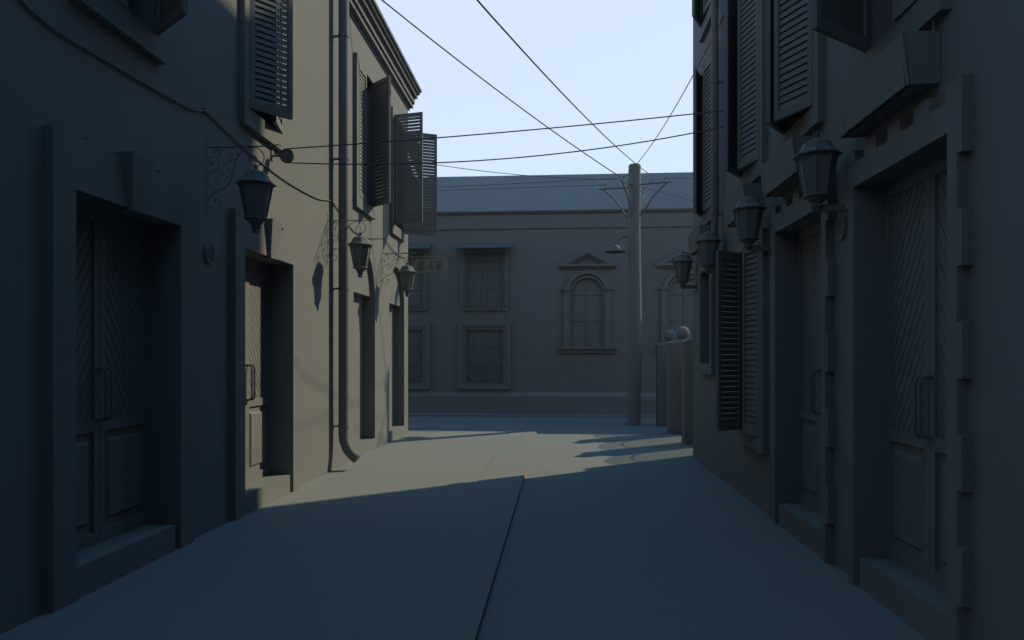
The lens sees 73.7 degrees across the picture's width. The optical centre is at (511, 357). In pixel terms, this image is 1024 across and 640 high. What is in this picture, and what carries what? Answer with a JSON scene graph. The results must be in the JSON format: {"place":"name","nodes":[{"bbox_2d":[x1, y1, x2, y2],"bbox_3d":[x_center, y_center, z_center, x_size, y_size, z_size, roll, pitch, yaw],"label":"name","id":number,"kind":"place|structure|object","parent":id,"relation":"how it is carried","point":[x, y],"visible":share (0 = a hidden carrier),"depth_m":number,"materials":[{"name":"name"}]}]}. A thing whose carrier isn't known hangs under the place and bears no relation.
{"place":"outdoors","nodes":[
{"label":"outdoors","id":0,"kind":"place"},
{"bbox_2d":[0,429,508,639],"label":"pavement","id":1,"kind":"structure","parent":0,"point":[342,552],"depth_m":5.30,"materials":[{"name":"concrete"}]},
{"bbox_2d":[0,0,436,634],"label":"town house","id":2,"kind":"structure","parent":1,"relation":"on","point":[164,388],"depth_m":5.73,"materials":[{"name":"paint"}]},
{"bbox_2d":[76,203,107,551],"bbox_3d":[-3.090,0.143,4.798,0.137,2.486,0.617,0,0,4],"label":"door leaf","id":3,"kind":"structure","parent":2,"relation":"in","point":[87,218],"depth_m":5.01,"materials":[{"name":"paint"}]},
{"bbox_2d":[99,210,148,541],"bbox_3d":[-3.046,0.143,5.419,0.137,2.486,0.617,0,0,4],"label":"door leaf","id":4,"kind":"structure","parent":2,"relation":"in","point":[123,243],"depth_m":5.41,"materials":[{"name":"paint"}]},
{"bbox_2d":[72,0,187,64],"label":"window","id":5,"kind":"structure","parent":2,"relation":"in","point":[121,16],"depth_m":5.15,"materials":[{"name":"stone"}]},
{"bbox_2d":[204,243,214,263],"bbox_3d":[-2.778,-0.953,6.265,0.023,0.190,0.164,0,0,4],"label":"house number","id":6,"kind":"object","parent":2,"relation":"attached to","point":[209,253],"visible":1,"depth_m":6.25,"materials":[{"name":"stone"}]},
{"bbox_2d":[20,0,405,257],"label":"wall cable","id":7,"kind":"object","parent":2,"relation":"attached to","point":[204,110],"depth_m":5.53,"materials":[{"name":"rubber"},{"name":"metal"}]},
{"bbox_2d":[206,136,280,233],"bbox_3d":[-2.439,-1.571,6.206,0.711,0.889,0.329,0,0,4],"label":"wall lantern","id":8,"kind":"object","parent":2,"relation":"attached to","point":[256,185],"depth_m":6.14,"materials":[{"name":"metal"}]},
{"bbox_2d":[245,257,252,483],"bbox_3d":[-2.921,0.143,7.198,0.137,2.486,0.617,0,0,4],"label":"door leaf","id":9,"kind":"structure","parent":2,"relation":"in","point":[246,364],"depth_m":7.48,"materials":[{"name":"paint"}]},
{"bbox_2d":[247,258,270,482],"bbox_3d":[-2.877,0.143,7.820,0.137,2.486,0.617,0,0,4],"label":"door leaf","id":10,"kind":"structure","parent":2,"relation":"in","point":[258,273],"depth_m":7.85,"materials":[{"name":"paint"}]},
{"bbox_2d":[239,0,292,151],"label":"window","id":11,"kind":"structure","parent":2,"relation":"in","point":[255,107],"depth_m":7.15,"materials":[{"name":"wood"}]},
{"bbox_2d":[271,148,293,161],"bbox_3d":[-2.569,-2.255,7.639,0.264,0.156,0.060,0,0,4],"label":"line pulley","id":12,"kind":"object","parent":2,"relation":"attached to","point":[286,155],"visible":1,"depth_m":7.62,"materials":[{"name":"metal"}]},
{"bbox_2d":[281,110,723,164],"bbox_3d":[0.081,-2.575,7.915,5.392,0.814,0.029,0,0,-6],"label":"clothes line","id":13,"kind":"object","parent":12,"relation":"attached to","point":[502,132],"visible":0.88,"depth_m":7.89,"materials":[{"name":"rubber"}]},
{"bbox_2d":[334,0,360,462],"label":"drainpipe","id":14,"kind":"object","parent":2,"relation":"attached to","point":[348,449],"visible":1,"depth_m":9.67,"materials":[{"name":"metal"}]},
{"bbox_2d":[327,214,376,277],"bbox_3d":[-2.211,-1.550,9.448,0.711,0.889,0.329,0,0,4],"label":"wall lantern","id":15,"kind":"object","parent":2,"relation":"attached to","point":[360,245],"depth_m":9.38,"materials":[{"name":"metal"}]},
{"bbox_2d":[353,52,390,219],"bbox_3d":[-2.297,-3.560,11.174,0.589,2.400,1.050,0,0,4],"label":"window","id":16,"kind":"structure","parent":2,"relation":"in","point":[380,90],"depth_m":11.26,"materials":[{"name":"wood"}]},
{"bbox_2d":[382,252,419,296],"bbox_3d":[-2.007,-1.540,12.351,0.711,0.889,0.329,0,0,4],"label":"wall lantern","id":17,"kind":"object","parent":2,"relation":"attached to","point":[406,272],"depth_m":12.28,"materials":[{"name":"metal"}]},
{"bbox_2d":[390,106,436,241],"bbox_3d":[-2.006,-3.560,13.527,0.841,2.400,1.218,0,0,4],"label":"window","id":18,"kind":"structure","parent":2,"relation":"in","point":[413,194],"depth_m":13.02,"materials":[{"name":"wood"}]},
{"bbox_2d":[407,255,452,272],"bbox_3d":[-1.733,-1.960,14.351,0.990,0.360,0.026,0,0,4],"label":"bar sign","id":19,"kind":"object","parent":2,"relation":"attached to","point":[429,265],"visible":0.95,"depth_m":14.34,"materials":[{"name":"metal"}]},
{"bbox_2d":[381,0,620,177],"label":"overhead cable","id":20,"kind":"object","parent":2,"relation":"attached to","point":[490,84],"visible":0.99,"depth_m":12.56,"materials":[{"name":"rubber"}]},
{"bbox_2d":[439,165,616,179],"bbox_3d":[0.143,-4.174,15.368,5.039,0.147,0.013,0,0,-21],"label":"overhead cable","id":21,"kind":"object","parent":2,"relation":"attached to","point":[527,175],"visible":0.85,"depth_m":15.43,"materials":[{"name":"rubber"}]},
{"bbox_2d":[408,413,655,417],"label":"pavement","id":22,"kind":"structure","parent":0,"point":[525,415],"depth_m":18.88,"materials":[{"name":"concrete"}]},
{"bbox_2d":[375,0,692,176],"label":"sky","id":23,"kind":"structure","parent":0,"point":[614,60],"materials":[{"name":"blue"}]},
{"bbox_2d":[408,416,926,639],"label":"road","id":24,"kind":"structure","parent":0,"point":[645,529],"depth_m":5.57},
{"bbox_2d":[373,426,536,639],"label":"kerb stones","id":25,"kind":"object","parent":24,"relation":"on","point":[446,594],"visible":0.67,"depth_m":5.32,"materials":[{"name":"concrete"}]},
{"bbox_2d":[408,172,692,413],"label":"long building","id":26,"kind":"structure","parent":24,"relation":"on","point":[520,304],"depth_m":19.45,"materials":[{"name":"paint"}]},
{"bbox_2d":[408,322,429,388],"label":"lower window","id":27,"kind":"structure","parent":26,"relation":"in","point":[418,333],"depth_m":19.69,"materials":[{"name":"stone"}]},
{"bbox_2d":[408,244,431,310],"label":"barred window","id":28,"kind":"structure","parent":26,"relation":"in","point":[417,299],"depth_m":19.65,"materials":[{"name":"stone"}]},
{"bbox_2d":[455,243,511,310],"bbox_3d":[-0.797,-2.300,19.391,1.600,1.920,0.515,0,0,4],"label":"barred window","id":29,"kind":"structure","parent":26,"relation":"in","point":[484,266],"depth_m":19.57,"materials":[{"name":"stone"}]},
{"bbox_2d":[458,322,510,388],"bbox_3d":[-0.785,-0.042,19.566,1.490,1.915,0.165,0,0,4],"label":"lower window","id":30,"kind":"structure","parent":26,"relation":"in","point":[484,348],"depth_m":19.56,"materials":[{"name":"stone"}]},
{"bbox_2d":[558,249,616,352],"bbox_3d":[2.129,-1.580,19.311,1.640,2.920,0.225,0,0,4],"label":"arched window","id":31,"kind":"structure","parent":26,"relation":"in","point":[587,307],"depth_m":19.35,"materials":[{"name":"stone"}]},
{"bbox_2d":[655,248,692,341],"bbox_3d":[4.853,-1.580,19.119,1.640,2.920,0.225,0,0,4],"label":"arched window","id":32,"kind":"structure","parent":26,"relation":"in","point":[676,302],"depth_m":19.20,"materials":[{"name":"stone"}]},
{"bbox_2d":[599,163,670,424],"bbox_3d":[2.981,-1.495,16.591,1.425,6.373,1.067,0,0,-20],"label":"utility pole","id":33,"kind":"object","parent":24,"relation":"on","point":[633,195],"visible":0.97,"depth_m":16.45,"materials":[{"name":"stone"}]},
{"bbox_2d":[437,184,606,190],"bbox_3d":[-13.200,-4.162,17.935,31.150,0.189,0.012,0,0,4],"label":"overhead cable","id":34,"kind":"object","parent":33,"relation":"attached to","point":[520,187],"visible":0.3,"depth_m":16.95,"materials":[{"name":"rubber"}]},
{"bbox_2d":[446,178,617,186],"bbox_3d":[-13.113,-4.168,17.387,31.402,0.377,0.012,0,0,5],"label":"overhead cable","id":35,"kind":"object","parent":33,"relation":"attached to","point":[531,182],"visible":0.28,"depth_m":16.27,"materials":[{"name":"rubber"}]},
{"bbox_2d":[476,0,654,177],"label":"overhead cable","id":36,"kind":"object","parent":33,"relation":"attached to","point":[495,20],"visible":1,"depth_m":8.39,"materials":[{"name":"rubber"}]},
{"bbox_2d":[605,235,627,253],"bbox_3d":[2.512,-2.746,16.595,0.528,0.452,0.528,0,0,-41],"label":"street lamp","id":37,"kind":"object","parent":33,"relation":"attached to","point":[615,248],"visible":1,"depth_m":16.57,"materials":[{"name":"metal"}]},
{"bbox_2d":[622,15,723,178],"bbox_3d":[2.697,-4.304,12.582,0.012,0.465,7.118,0,0,-2],"label":"overhead cable","id":38,"kind":"object","parent":33,"relation":"attached to","point":[679,99],"visible":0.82,"depth_m":11.11,"materials":[{"name":"rubber"}]},
{"bbox_2d":[656,329,675,425],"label":"gate pillar","id":39,"kind":"structure","parent":24,"relation":"on","point":[661,380],"depth_m":16.28,"materials":[{"name":"stone"}]},
{"bbox_2d":[667,326,689,433],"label":"gate pillar","id":40,"kind":"structure","parent":24,"relation":"on","point":[674,385],"depth_m":14.59,"materials":[{"name":"concrete"}]},
{"bbox_2d":[681,326,692,444],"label":"gate pillar","id":41,"kind":"structure","parent":24,"relation":"on","point":[686,391],"depth_m":12.80,"materials":[{"name":"concrete"}]},
{"bbox_2d":[692,0,1023,639],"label":"town house","id":42,"kind":"structure","parent":24,"relation":"on","point":[858,404],"depth_m":4.82,"materials":[{"name":"paint"}]},
{"bbox_2d":[672,250,696,290],"bbox_3d":[2.742,-1.378,10.844,0.388,0.656,0.329,0,0,4],"label":"wall lantern","id":43,"kind":"object","parent":42,"relation":"attached to","point":[682,262],"depth_m":10.77,"materials":[{"name":"metal"}]},
{"bbox_2d":[688,225,710,255],"bbox_3d":[2.764,-1.750,10.016,0.213,0.381,0.870,0,0,4],"label":"window box","id":44,"kind":"object","parent":42,"relation":"attached to","point":[695,233],"visible":0.48,"depth_m":9.99,"materials":[{"name":"paint"}]},
{"bbox_2d":[692,0,718,42],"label":"window","id":45,"kind":"structure","parent":42,"relation":"in","point":[700,8],"depth_m":9.99,"materials":[{"name":"wood"}]},
{"bbox_2d":[693,41,718,224],"bbox_3d":[2.752,-3.130,9.868,0.243,2.400,1.028,0,0,4],"label":"window","id":46,"kind":"structure","parent":42,"relation":"in","point":[701,206],"depth_m":9.90,"materials":[{"name":"wood"}]},
{"bbox_2d":[698,265,714,374],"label":"window","id":47,"kind":"structure","parent":42,"relation":"in","point":[703,368],"depth_m":10.04,"materials":[{"name":"stone"}]},
{"bbox_2d":[695,227,725,273],"bbox_3d":[2.611,-1.383,8.979,0.388,0.656,0.329,0,0,4],"label":"wall lantern","id":48,"kind":"object","parent":42,"relation":"attached to","point":[708,241],"depth_m":8.90,"materials":[{"name":"metal"}]},
{"bbox_2d":[711,0,722,286],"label":"drainpipe","id":49,"kind":"object","parent":42,"relation":"attached to","point":[715,82],"visible":0.73,"depth_m":9.09,"materials":[{"name":"metal"}]},
{"bbox_2d":[716,228,767,454],"bbox_3d":[2.584,-0.168,7.628,0.545,2.363,1.020,0,0,4],"label":"window","id":50,"kind":"structure","parent":42,"relation":"in","point":[754,436],"depth_m":7.60,"materials":[{"name":"wood"}]},
{"bbox_2d":[722,177,762,227],"bbox_3d":[2.605,-1.750,7.751,0.213,0.381,0.910,0,0,4],"label":"window box","id":51,"kind":"object","parent":42,"relation":"attached to","point":[735,197],"visible":0.65,"depth_m":7.54,"materials":[{"name":"paint"}]},
{"bbox_2d":[724,0,767,187],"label":"window","id":52,"kind":"structure","parent":42,"relation":"in","point":[735,159],"depth_m":7.58,"materials":[{"name":"wood"}]},
{"bbox_2d":[731,191,770,254],"bbox_3d":[2.476,-1.388,7.054,0.388,0.656,0.329,0,0,4],"label":"wall lantern","id":53,"kind":"object","parent":42,"relation":"attached to","point":[748,210],"depth_m":6.98,"materials":[{"name":"metal"}]},
{"bbox_2d":[760,128,814,197],"bbox_3d":[2.496,-1.750,6.208,0.213,0.381,0.925,0,0,4],"label":"window box","id":54,"kind":"object","parent":42,"relation":"attached to","point":[779,173],"visible":0.81,"depth_m":6.13,"materials":[{"name":"paint"}]},
{"bbox_2d":[766,0,824,147],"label":"window","id":55,"kind":"structure","parent":42,"relation":"in","point":[811,102],"depth_m":5.94,"materials":[{"name":"wood"}]},
{"bbox_2d":[798,221,820,515],"bbox_3d":[2.761,0.099,6.400,0.137,2.644,0.591,0,0,4],"label":"door leaf","id":56,"kind":"structure","parent":42,"relation":"in","point":[809,239],"depth_m":6.42,"materials":[{"name":"paint"}]},
{"bbox_2d":[812,370,820,414],"bbox_3d":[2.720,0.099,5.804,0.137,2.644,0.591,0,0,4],"label":"door handle","id":57,"kind":"structure","parent":56,"relation":"attached to","point":[813,374],"depth_m":6.07,"materials":[{"name":"metal"}]},
{"bbox_2d":[792,131,847,217],"bbox_3d":[2.344,-1.388,5.178,0.388,0.656,0.329,0,0,4],"label":"wall lantern","id":58,"kind":"object","parent":42,"relation":"attached to","point":[816,158],"depth_m":5.11,"materials":[{"name":"metal"}]},
{"bbox_2d":[836,214,846,239],"bbox_3d":[2.529,-0.998,5.240,0.023,0.200,0.160,0,0,4],"label":"house number","id":59,"kind":"object","parent":42,"relation":"attached to","point":[841,226],"visible":1,"depth_m":5.23,"materials":[{"name":"stone"}]},
{"bbox_2d":[811,0,951,72],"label":"window","id":60,"kind":"structure","parent":42,"relation":"in","point":[851,23],"depth_m":4.47,"materials":[{"name":"stone"}]},
{"bbox_2d":[834,20,939,138],"bbox_3d":[2.368,-1.750,4.380,0.213,0.381,0.970,0,0,4],"label":"window box","id":61,"kind":"object","parent":42,"relation":"attached to","point":[898,73],"visible":1,"depth_m":4.14,"materials":[{"name":"paint"}]},
{"bbox_2d":[885,163,929,582],"bbox_3d":[2.635,0.099,4.602,0.137,2.644,0.591,0,0,4],"label":"door leaf","id":62,"kind":"structure","parent":42,"relation":"in","point":[907,199],"depth_m":4.60,"materials":[{"name":"paint"}]},
{"bbox_2d":[918,155,946,592],"bbox_3d":[2.593,0.099,4.006,0.137,2.644,0.591,0,0,4],"label":"door leaf","id":63,"kind":"structure","parent":42,"relation":"in","point":[938,168],"depth_m":4.24,"materials":[{"name":"paint"}]}
]}

